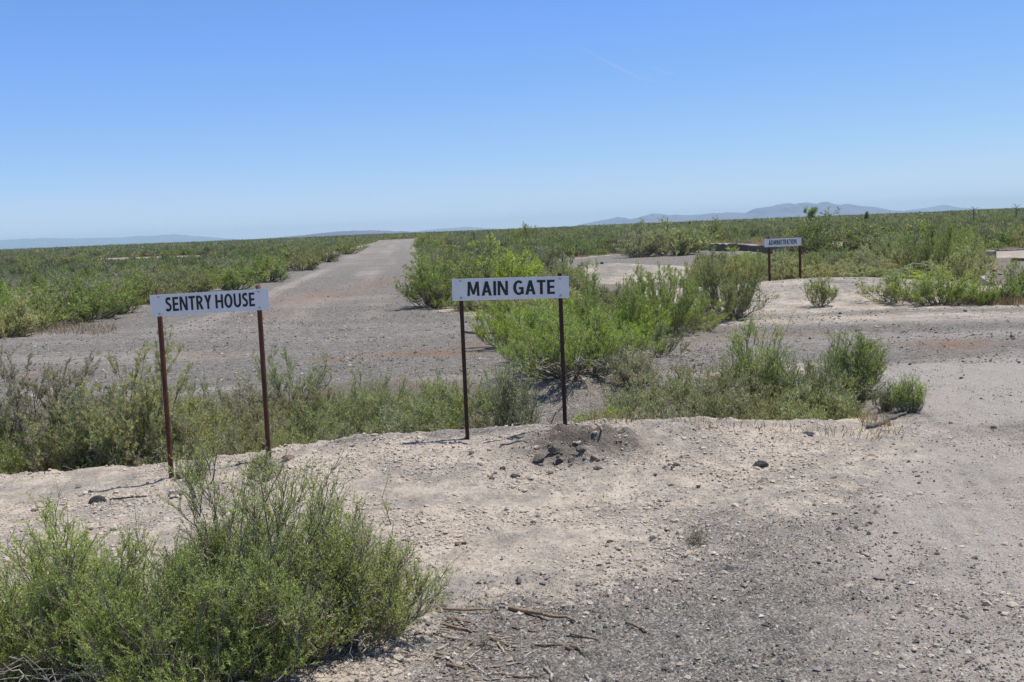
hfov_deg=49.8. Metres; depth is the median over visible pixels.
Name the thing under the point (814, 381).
shrub
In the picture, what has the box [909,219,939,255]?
shrub
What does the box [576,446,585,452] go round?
stone
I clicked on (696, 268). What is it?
shrub
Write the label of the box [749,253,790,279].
shrub
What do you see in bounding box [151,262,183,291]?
shrub
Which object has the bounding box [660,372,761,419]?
shrub
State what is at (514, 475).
stone
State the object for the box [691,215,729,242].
shrub
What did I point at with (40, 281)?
shrub
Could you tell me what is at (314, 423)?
shrub
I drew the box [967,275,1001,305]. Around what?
shrub
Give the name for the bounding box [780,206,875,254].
shrub
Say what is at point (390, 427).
shrub
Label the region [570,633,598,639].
stick
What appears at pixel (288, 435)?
shrub
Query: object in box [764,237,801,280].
sign
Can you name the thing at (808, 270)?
shrub
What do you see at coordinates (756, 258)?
shrub
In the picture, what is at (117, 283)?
shrub
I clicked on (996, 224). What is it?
desert scrub
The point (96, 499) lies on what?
stone
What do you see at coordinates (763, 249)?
concrete block
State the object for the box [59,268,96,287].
shrub
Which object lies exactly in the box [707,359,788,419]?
shrub
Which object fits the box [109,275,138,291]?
shrub
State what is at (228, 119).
sky
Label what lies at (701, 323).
shrub
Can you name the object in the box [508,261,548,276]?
shrub
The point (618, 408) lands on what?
shrub
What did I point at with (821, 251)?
shrub
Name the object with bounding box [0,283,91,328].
shrub
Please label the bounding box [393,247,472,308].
shrub
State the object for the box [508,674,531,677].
stick
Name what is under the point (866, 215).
tree
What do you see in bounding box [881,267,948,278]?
shrub
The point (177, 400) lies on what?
shrub
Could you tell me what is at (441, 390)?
shrub
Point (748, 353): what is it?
shrub
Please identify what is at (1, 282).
shrub
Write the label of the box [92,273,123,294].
shrub
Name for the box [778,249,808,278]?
shrub
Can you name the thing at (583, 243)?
shrub
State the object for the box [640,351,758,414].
shrub
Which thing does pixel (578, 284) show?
shrub
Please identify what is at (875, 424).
stick
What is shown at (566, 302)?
shrub
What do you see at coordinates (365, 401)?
shrub
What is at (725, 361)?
shrub
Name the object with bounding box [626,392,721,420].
shrub
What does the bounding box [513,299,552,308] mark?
shrub
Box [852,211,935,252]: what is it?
shrub
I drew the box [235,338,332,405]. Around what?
shrub
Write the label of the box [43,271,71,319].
shrub
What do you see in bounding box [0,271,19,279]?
shrub
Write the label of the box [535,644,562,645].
stick
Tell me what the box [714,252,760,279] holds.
shrub
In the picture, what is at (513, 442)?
stick
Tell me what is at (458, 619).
stick
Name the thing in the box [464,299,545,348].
shrub
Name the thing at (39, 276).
shrub
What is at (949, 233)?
shrub
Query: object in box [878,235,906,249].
shrub
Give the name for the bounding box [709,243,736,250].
foundation wall
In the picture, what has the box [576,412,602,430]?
stick
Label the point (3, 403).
shrub
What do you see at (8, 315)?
shrub
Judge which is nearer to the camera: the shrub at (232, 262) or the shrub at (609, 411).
the shrub at (609, 411)
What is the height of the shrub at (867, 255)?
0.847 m
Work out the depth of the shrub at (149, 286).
29.51 m
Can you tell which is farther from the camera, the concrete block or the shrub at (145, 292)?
the concrete block
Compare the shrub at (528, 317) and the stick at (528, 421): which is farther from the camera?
the shrub at (528, 317)
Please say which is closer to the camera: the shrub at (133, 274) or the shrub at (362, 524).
the shrub at (362, 524)
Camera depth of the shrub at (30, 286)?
31.62 m
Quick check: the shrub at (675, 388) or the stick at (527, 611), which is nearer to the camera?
the stick at (527, 611)
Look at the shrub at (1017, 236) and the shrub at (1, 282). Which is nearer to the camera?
the shrub at (1, 282)
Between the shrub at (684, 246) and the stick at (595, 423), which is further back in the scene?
the shrub at (684, 246)
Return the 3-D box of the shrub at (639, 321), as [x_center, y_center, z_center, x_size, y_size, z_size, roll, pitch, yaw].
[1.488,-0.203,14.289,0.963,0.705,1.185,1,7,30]
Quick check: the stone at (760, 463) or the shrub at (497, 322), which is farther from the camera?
the shrub at (497, 322)
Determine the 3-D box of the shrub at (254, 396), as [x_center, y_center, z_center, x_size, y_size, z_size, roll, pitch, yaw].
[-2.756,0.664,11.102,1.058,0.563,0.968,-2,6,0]
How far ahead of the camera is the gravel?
5.34 m
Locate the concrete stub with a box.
[981,249,995,257]
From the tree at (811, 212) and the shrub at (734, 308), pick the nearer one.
the shrub at (734, 308)
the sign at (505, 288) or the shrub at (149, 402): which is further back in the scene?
the shrub at (149, 402)
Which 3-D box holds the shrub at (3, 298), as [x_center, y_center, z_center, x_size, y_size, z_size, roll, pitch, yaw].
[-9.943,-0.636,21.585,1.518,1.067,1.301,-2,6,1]
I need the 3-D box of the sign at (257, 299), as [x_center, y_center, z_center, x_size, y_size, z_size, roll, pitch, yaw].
[-2.131,0.361,7.958,0.818,1.494,0.050,-4,6,-18]
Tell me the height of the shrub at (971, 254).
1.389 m
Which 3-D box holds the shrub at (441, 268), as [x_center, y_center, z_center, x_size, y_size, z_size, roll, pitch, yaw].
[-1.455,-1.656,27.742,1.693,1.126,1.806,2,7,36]
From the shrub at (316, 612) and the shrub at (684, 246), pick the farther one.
the shrub at (684, 246)
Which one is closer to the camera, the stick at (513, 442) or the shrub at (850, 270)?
the stick at (513, 442)
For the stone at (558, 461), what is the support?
on the ground at (610, 272)
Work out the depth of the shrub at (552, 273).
27.39 m
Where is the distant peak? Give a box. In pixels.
[906,205,985,211]
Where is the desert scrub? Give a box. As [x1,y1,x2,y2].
[0,207,1023,311]
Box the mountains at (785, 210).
[577,202,913,225]
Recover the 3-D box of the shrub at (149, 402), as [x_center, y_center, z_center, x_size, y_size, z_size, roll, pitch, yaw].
[-3.405,0.574,9.524,1.573,1.547,1.502,-2,6,0]
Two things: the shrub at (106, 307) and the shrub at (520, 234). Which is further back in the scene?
the shrub at (520, 234)
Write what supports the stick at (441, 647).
on the driveway
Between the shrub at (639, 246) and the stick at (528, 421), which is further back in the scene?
the shrub at (639, 246)
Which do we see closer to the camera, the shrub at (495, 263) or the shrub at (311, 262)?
the shrub at (495, 263)
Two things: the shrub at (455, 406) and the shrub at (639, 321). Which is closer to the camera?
the shrub at (455, 406)
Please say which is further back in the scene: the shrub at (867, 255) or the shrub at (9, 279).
the shrub at (9, 279)
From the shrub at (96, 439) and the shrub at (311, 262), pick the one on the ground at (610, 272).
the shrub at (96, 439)
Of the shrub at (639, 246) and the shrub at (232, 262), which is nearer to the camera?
the shrub at (232, 262)
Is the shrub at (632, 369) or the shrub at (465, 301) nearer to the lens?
the shrub at (632, 369)
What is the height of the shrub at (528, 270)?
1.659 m
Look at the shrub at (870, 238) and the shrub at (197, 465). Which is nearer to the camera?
the shrub at (197, 465)
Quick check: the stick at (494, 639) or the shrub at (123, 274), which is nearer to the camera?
the stick at (494, 639)
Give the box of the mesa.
[253,230,411,239]
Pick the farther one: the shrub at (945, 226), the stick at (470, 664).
the shrub at (945, 226)
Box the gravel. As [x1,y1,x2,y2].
[0,272,1023,681]
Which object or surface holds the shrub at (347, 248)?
on the ground at (610, 272)
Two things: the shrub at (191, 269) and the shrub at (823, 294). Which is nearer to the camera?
the shrub at (823, 294)
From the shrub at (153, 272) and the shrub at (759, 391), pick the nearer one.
the shrub at (759, 391)
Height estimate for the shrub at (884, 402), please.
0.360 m
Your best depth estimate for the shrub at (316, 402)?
10.87 m
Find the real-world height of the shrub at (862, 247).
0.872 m
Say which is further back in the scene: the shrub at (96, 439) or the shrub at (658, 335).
the shrub at (658, 335)
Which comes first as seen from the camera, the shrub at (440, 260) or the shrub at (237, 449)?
the shrub at (237, 449)
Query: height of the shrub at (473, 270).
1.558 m
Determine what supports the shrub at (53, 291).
on the gravel road
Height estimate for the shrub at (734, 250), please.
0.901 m
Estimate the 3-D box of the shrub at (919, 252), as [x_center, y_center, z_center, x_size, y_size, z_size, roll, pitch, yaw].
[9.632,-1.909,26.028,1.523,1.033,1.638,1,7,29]
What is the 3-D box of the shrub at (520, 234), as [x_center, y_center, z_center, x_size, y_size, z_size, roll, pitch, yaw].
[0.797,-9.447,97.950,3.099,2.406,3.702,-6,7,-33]
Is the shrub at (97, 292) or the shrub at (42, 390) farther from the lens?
the shrub at (97, 292)
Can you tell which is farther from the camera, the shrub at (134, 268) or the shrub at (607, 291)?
the shrub at (134, 268)
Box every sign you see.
[150,285,270,478]
[452,273,568,439]
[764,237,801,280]
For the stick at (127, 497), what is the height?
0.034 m
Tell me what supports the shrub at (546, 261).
on the ground at (610, 272)
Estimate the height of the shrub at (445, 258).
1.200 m
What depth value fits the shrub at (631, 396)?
9.55 m
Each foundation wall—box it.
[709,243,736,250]
[736,244,762,251]
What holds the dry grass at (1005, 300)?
on the ground at (610, 272)
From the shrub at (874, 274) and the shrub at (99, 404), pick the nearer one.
the shrub at (99, 404)
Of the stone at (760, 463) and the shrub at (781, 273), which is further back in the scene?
the shrub at (781, 273)
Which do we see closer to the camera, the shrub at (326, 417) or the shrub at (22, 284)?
the shrub at (326, 417)
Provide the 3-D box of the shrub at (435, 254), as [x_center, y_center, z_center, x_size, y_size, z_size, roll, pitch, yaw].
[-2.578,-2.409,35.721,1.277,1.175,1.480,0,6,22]
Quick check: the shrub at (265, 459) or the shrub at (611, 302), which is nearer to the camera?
the shrub at (265, 459)
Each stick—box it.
[109,495,146,499]
[436,607,492,610]
[436,643,448,650]
[444,623,471,632]
[446,662,464,668]
[447,617,470,622]
[447,636,461,639]
[465,330,494,333]
[465,661,483,671]
[489,410,556,430]
[489,636,509,645]
[500,440,526,445]
[508,606,575,621]
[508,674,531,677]
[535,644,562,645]
[543,666,552,681]
[565,645,581,652]
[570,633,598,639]
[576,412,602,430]
[625,621,646,632]
[866,410,906,428]
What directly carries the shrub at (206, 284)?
on the gravel road
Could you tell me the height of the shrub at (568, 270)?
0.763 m
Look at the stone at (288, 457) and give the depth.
7.88 m
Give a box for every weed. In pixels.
[474,623,494,649]
[682,521,707,544]
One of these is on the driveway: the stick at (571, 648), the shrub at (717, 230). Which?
the stick at (571, 648)
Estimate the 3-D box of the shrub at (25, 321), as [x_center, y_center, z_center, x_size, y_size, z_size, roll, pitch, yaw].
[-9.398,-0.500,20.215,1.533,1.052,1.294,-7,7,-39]
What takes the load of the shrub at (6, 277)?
on the ground at (610, 272)
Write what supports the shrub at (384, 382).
on the ground at (610, 272)
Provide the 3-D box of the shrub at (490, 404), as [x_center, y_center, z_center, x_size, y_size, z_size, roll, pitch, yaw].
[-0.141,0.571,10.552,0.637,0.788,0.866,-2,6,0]
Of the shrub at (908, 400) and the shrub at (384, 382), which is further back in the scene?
the shrub at (384, 382)
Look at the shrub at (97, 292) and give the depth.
25.22 m
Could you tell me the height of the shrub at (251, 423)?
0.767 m
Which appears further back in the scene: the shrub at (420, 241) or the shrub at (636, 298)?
the shrub at (420, 241)
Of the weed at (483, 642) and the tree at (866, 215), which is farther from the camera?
the tree at (866, 215)
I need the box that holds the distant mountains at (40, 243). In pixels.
[0,234,241,249]
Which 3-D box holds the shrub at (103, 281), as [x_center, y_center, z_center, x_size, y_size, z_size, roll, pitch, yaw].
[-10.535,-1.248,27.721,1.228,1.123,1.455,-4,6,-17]
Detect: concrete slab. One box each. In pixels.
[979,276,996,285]
[995,249,1023,250]
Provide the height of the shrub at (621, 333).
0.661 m
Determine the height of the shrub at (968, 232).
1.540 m
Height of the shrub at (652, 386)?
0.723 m
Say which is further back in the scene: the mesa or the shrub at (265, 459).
the mesa
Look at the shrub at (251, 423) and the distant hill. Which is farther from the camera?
the distant hill
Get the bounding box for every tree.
[803,205,817,220]
[864,211,869,219]
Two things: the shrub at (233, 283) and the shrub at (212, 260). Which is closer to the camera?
the shrub at (233, 283)
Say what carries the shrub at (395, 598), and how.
on the ground at (610, 272)
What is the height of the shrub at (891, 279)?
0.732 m
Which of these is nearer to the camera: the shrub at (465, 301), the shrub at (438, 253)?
the shrub at (465, 301)
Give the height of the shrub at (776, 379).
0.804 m
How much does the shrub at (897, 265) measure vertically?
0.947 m
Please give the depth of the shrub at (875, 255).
28.82 m
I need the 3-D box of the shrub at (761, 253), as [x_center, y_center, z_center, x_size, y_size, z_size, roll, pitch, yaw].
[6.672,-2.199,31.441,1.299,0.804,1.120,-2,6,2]
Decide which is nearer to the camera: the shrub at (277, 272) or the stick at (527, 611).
the stick at (527, 611)
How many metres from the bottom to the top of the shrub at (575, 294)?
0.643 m
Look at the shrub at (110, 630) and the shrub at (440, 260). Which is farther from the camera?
the shrub at (440, 260)
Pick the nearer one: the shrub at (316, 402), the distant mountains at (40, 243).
the shrub at (316, 402)
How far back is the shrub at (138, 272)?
31.06 m
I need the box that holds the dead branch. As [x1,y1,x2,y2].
[898,263,936,276]
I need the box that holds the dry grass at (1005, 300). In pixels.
[30,236,1023,440]
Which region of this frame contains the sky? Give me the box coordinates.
[0,0,1023,239]
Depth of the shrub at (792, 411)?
8.98 m
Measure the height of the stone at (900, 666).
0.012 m
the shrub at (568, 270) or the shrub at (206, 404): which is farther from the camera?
the shrub at (568, 270)
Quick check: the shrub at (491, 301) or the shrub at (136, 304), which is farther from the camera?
the shrub at (136, 304)
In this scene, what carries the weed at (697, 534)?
on the ground at (610, 272)
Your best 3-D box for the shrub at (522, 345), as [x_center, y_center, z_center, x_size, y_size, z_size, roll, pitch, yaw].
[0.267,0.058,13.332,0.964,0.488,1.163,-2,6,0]
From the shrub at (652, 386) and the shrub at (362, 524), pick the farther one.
the shrub at (652, 386)
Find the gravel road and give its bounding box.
[0,238,1023,389]
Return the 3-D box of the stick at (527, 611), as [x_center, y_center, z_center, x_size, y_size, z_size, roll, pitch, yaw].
[0.122,1.126,4.556,0.323,0.024,0.032,2,7,34]
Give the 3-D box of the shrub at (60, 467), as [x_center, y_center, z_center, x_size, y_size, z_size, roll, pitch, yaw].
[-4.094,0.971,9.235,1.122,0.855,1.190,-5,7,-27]
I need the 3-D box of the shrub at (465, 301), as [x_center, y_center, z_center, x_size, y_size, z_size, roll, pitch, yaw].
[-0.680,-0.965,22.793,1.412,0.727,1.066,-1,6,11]
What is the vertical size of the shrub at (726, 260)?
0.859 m
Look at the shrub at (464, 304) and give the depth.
22.08 m
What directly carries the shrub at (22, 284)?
on the ground at (610, 272)
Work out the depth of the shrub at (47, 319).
21.36 m
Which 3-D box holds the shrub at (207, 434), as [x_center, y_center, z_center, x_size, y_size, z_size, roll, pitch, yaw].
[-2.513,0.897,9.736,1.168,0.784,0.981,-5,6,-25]
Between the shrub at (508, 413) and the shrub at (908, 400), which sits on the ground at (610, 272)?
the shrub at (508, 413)
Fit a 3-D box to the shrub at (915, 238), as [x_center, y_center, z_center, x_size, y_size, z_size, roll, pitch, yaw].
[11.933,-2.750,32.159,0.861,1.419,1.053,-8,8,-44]
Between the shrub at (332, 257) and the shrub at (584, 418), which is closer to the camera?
the shrub at (584, 418)
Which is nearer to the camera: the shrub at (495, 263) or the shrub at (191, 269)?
the shrub at (495, 263)
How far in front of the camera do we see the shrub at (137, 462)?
9.31 m
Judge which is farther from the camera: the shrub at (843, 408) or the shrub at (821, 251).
the shrub at (821, 251)
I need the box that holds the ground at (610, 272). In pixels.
[0,226,1023,681]
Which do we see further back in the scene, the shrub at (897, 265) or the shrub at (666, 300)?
the shrub at (897, 265)
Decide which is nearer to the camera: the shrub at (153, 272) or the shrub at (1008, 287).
the shrub at (1008, 287)
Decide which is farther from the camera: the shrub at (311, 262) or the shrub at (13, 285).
the shrub at (311, 262)
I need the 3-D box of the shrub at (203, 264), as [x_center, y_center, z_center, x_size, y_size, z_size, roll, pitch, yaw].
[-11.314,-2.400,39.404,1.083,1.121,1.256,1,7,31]
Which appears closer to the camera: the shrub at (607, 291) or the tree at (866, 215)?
the shrub at (607, 291)
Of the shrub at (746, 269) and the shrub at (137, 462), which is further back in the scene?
the shrub at (746, 269)
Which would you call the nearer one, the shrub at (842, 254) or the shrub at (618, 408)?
the shrub at (618, 408)
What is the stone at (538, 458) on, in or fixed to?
on the ground at (610, 272)
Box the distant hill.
[416,226,491,231]
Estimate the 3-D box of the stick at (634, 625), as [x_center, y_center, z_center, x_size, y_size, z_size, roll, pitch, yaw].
[0.495,1.133,4.381,0.017,0.023,0.113,-7,8,-41]
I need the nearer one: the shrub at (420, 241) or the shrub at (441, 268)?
the shrub at (441, 268)
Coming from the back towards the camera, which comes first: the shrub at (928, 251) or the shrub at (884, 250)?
the shrub at (884, 250)
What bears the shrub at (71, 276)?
on the ground at (610, 272)
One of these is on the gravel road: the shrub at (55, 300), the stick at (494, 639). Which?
the shrub at (55, 300)
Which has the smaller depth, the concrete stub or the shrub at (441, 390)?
the shrub at (441, 390)
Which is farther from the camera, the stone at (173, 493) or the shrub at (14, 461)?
the shrub at (14, 461)
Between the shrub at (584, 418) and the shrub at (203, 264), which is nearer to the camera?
the shrub at (584, 418)
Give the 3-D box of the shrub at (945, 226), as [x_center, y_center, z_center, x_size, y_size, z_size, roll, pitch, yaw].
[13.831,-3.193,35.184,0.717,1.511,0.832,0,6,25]
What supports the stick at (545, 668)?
on the driveway
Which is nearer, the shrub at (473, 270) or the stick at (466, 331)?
the stick at (466, 331)
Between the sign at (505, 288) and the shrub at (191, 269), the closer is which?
the sign at (505, 288)
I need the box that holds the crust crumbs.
[0,416,1023,681]
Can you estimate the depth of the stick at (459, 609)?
4.68 m
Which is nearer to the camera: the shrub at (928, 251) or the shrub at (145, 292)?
the shrub at (928, 251)
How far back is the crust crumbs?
6.44 m
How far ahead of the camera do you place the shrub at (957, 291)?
18.57 m
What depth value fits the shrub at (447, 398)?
10.55 m
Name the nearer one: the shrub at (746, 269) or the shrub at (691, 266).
the shrub at (746, 269)
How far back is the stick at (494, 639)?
4.31 m
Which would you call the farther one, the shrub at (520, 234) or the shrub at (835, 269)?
the shrub at (520, 234)
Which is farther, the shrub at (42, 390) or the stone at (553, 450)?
the shrub at (42, 390)
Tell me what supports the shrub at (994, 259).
on the ground at (610, 272)
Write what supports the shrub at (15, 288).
on the ground at (610, 272)
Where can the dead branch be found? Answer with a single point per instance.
(920, 264)
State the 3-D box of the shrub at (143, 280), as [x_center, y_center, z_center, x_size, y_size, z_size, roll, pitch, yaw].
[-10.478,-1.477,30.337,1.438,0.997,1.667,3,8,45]
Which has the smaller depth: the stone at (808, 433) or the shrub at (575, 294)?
the stone at (808, 433)
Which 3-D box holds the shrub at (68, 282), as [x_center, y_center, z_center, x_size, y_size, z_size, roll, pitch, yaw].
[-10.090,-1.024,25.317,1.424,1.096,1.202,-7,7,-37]
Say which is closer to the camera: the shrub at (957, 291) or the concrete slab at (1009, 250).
the shrub at (957, 291)
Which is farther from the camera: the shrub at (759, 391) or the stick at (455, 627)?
the shrub at (759, 391)
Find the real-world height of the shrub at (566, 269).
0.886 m
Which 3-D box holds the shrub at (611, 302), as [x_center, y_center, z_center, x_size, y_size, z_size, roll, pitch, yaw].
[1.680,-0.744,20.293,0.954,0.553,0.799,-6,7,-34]
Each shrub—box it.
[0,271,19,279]
[0,272,19,281]
[0,280,6,297]
[0,282,36,322]
[0,283,23,308]
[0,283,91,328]
[0,291,45,337]
[0,297,53,333]
[0,299,35,333]
[0,343,140,473]
[0,382,68,458]
[0,406,50,474]
[0,406,88,473]
[0,477,211,681]
[0,525,355,681]
[3,278,18,288]
[3,278,28,294]
[5,278,35,298]
[5,286,30,301]
[7,278,28,292]
[13,280,43,293]
[13,379,118,438]
[17,318,228,469]
[20,270,51,289]
[22,269,52,285]
[23,282,67,323]
[35,278,78,319]
[37,382,185,469]
[38,271,139,322]
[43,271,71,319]
[52,264,85,281]
[52,275,102,315]
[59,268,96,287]
[75,263,98,280]
[77,279,112,312]
[82,275,128,296]
[82,405,396,680]
[83,271,114,291]
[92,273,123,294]
[95,272,151,313]
[96,273,159,303]
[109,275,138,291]
[110,264,137,274]
[113,385,208,459]
[113,410,228,466]
[114,265,164,290]
[115,269,164,301]
[120,264,150,288]
[120,266,149,280]
[127,263,168,285]
[132,266,189,303]
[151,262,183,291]
[164,263,228,292]
[172,263,209,279]
[174,374,241,439]
[178,402,276,459]
[181,438,213,480]
[188,258,214,273]
[193,414,304,457]
[197,256,233,269]
[201,255,236,267]
[205,261,233,278]
[207,257,269,290]
[207,378,282,428]
[214,387,289,446]
[232,404,329,451]
[235,249,292,282]
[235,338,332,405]
[238,439,288,482]
[260,469,459,661]
[269,380,351,428]
[272,244,325,270]
[278,395,364,444]
[299,416,373,443]
[305,240,344,261]
[308,383,396,432]
[318,357,449,436]
[333,236,369,253]
[334,501,384,549]
[358,367,423,417]
[358,391,453,433]
[391,374,462,416]
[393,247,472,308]
[400,366,498,431]
[408,230,446,247]
[411,241,498,303]
[417,249,437,268]
[427,254,468,266]
[428,251,460,270]
[429,372,497,427]
[430,246,461,261]
[431,254,479,284]
[443,287,486,311]
[448,288,479,308]
[451,398,504,429]
[454,233,546,277]
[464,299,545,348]
[472,361,525,425]
[473,299,531,311]
[481,254,506,271]
[482,346,545,425]
[492,299,671,380]
[495,327,546,365]
[505,242,585,274]
[505,290,585,348]
[507,221,542,240]
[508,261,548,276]
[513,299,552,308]
[531,287,614,314]
[542,266,574,286]
[545,261,581,282]
[545,292,594,314]
[546,231,592,246]
[551,266,591,293]
[553,259,593,289]
[553,309,641,356]
[567,409,612,422]
[568,258,673,340]
[574,403,634,422]
[583,289,618,310]
[586,298,672,347]
[588,280,649,313]
[589,394,656,419]
[599,371,687,411]
[601,378,686,419]
[603,345,665,387]
[607,260,717,334]
[613,218,668,257]
[622,356,724,417]
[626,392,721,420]
[629,319,691,356]
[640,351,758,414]
[641,216,718,256]
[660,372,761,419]
[664,294,729,331]
[681,246,778,320]
[684,254,738,285]
[684,390,769,419]
[689,251,723,270]
[690,252,724,279]
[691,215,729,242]
[697,347,769,398]
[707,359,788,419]
[709,250,733,265]
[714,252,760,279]
[720,246,758,261]
[721,303,803,411]
[724,250,761,283]
[733,358,804,406]
[738,250,763,263]
[740,252,776,276]
[748,381,835,420]
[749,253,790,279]
[754,331,869,419]
[762,249,802,280]
[764,250,801,270]
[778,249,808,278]
[779,376,879,419]
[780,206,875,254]
[786,257,835,278]
[790,247,841,269]
[801,251,828,276]
[801,270,839,306]
[803,245,847,274]
[815,258,875,277]
[818,320,891,403]
[827,244,863,262]
[829,248,856,261]
[831,253,891,271]
[835,262,899,276]
[840,244,895,257]
[847,248,883,269]
[847,267,925,276]
[850,264,935,302]
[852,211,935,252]
[855,245,887,265]
[859,230,910,259]
[864,256,900,269]
[865,374,901,411]
[877,244,922,272]
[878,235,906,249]
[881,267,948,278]
[886,260,985,307]
[886,367,931,412]
[892,218,950,274]
[899,239,951,266]
[902,218,999,255]
[905,226,933,245]
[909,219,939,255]
[909,219,965,271]
[925,242,997,281]
[933,228,982,268]
[936,219,956,241]
[952,228,982,252]
[967,249,1005,266]
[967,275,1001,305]
[984,257,1023,300]
[1011,225,1023,247]
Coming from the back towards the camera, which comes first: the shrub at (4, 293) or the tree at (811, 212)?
the tree at (811, 212)
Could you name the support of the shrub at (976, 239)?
on the ground at (610, 272)
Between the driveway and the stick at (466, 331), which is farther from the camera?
the stick at (466, 331)
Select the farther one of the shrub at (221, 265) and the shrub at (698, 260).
the shrub at (221, 265)
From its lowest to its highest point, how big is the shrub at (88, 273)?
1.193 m
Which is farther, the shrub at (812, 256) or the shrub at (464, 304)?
the shrub at (812, 256)
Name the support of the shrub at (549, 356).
on the gravel road
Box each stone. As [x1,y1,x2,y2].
[88,495,106,504]
[168,490,185,495]
[281,455,294,460]
[510,473,519,477]
[532,454,544,462]
[548,447,559,454]
[555,458,562,464]
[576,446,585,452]
[752,460,768,466]
[803,431,814,435]
[896,664,906,668]
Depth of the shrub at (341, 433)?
9.17 m
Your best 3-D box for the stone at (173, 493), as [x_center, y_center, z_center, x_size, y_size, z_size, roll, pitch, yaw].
[-2.192,0.999,7.216,0.112,0.045,0.073,-2,6,0]
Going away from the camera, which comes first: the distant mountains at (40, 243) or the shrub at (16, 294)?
the shrub at (16, 294)
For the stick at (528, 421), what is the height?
0.351 m
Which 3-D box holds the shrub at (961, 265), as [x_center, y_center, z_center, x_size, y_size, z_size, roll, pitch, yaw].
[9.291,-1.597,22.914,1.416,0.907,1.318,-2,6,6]
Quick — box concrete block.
[757,245,783,253]
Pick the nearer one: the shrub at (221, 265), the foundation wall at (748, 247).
the shrub at (221, 265)
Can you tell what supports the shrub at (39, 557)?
on the ground at (610, 272)
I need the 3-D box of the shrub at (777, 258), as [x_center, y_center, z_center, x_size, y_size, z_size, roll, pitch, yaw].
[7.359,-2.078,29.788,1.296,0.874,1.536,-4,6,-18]
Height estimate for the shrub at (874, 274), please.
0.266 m
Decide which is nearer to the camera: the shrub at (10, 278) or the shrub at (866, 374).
the shrub at (866, 374)
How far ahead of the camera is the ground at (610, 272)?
7.08 m
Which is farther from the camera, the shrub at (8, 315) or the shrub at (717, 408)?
the shrub at (8, 315)
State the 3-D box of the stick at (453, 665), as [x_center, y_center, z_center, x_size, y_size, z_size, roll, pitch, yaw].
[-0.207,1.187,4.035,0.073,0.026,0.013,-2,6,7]
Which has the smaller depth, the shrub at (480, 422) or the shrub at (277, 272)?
the shrub at (480, 422)
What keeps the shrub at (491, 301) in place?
on the ground at (610, 272)
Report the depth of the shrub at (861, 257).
27.30 m
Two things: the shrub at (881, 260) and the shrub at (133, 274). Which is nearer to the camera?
the shrub at (881, 260)
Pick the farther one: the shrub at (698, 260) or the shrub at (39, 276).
the shrub at (39, 276)
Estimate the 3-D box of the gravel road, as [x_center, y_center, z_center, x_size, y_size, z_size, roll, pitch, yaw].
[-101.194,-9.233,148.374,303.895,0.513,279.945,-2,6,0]
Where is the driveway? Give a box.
[430,358,1023,681]
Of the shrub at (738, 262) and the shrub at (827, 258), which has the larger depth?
the shrub at (738, 262)
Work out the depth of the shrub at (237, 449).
8.99 m
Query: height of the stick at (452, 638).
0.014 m

